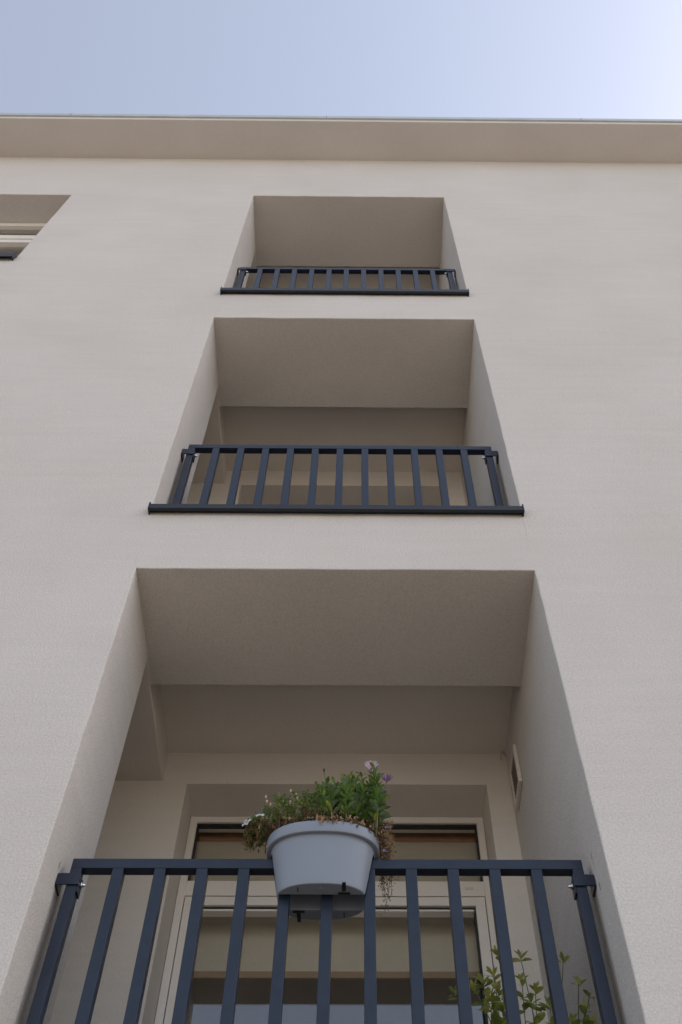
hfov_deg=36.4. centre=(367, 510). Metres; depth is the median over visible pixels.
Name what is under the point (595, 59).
sky
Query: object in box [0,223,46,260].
window
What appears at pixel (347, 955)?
roller blind
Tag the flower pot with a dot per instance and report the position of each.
(313, 861)
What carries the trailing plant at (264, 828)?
in the flower pot
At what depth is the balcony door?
4.57 m
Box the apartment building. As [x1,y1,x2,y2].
[0,113,681,1023]
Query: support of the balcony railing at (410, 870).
on the apartment building
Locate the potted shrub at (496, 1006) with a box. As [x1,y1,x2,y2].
[448,945,594,1023]
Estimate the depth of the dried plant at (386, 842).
3.24 m
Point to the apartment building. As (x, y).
(174, 679)
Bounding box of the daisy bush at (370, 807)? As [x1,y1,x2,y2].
[310,760,392,854]
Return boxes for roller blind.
[191,832,480,979]
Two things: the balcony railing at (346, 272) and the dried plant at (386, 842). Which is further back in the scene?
the balcony railing at (346, 272)
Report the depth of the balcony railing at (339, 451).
5.27 m
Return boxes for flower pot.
[266,821,379,921]
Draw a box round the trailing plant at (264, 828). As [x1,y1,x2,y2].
[241,781,353,853]
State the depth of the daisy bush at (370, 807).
3.32 m
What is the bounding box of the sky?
[0,0,681,118]
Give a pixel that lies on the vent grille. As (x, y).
(515, 777)
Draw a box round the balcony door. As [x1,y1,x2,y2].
[154,816,502,1023]
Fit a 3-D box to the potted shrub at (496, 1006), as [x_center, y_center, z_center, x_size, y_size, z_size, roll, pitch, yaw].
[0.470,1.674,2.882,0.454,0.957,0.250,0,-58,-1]
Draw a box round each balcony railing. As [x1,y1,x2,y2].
[26,859,616,1023]
[172,444,503,505]
[235,267,455,288]
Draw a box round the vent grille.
[509,744,521,809]
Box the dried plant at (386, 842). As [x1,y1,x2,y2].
[377,819,396,914]

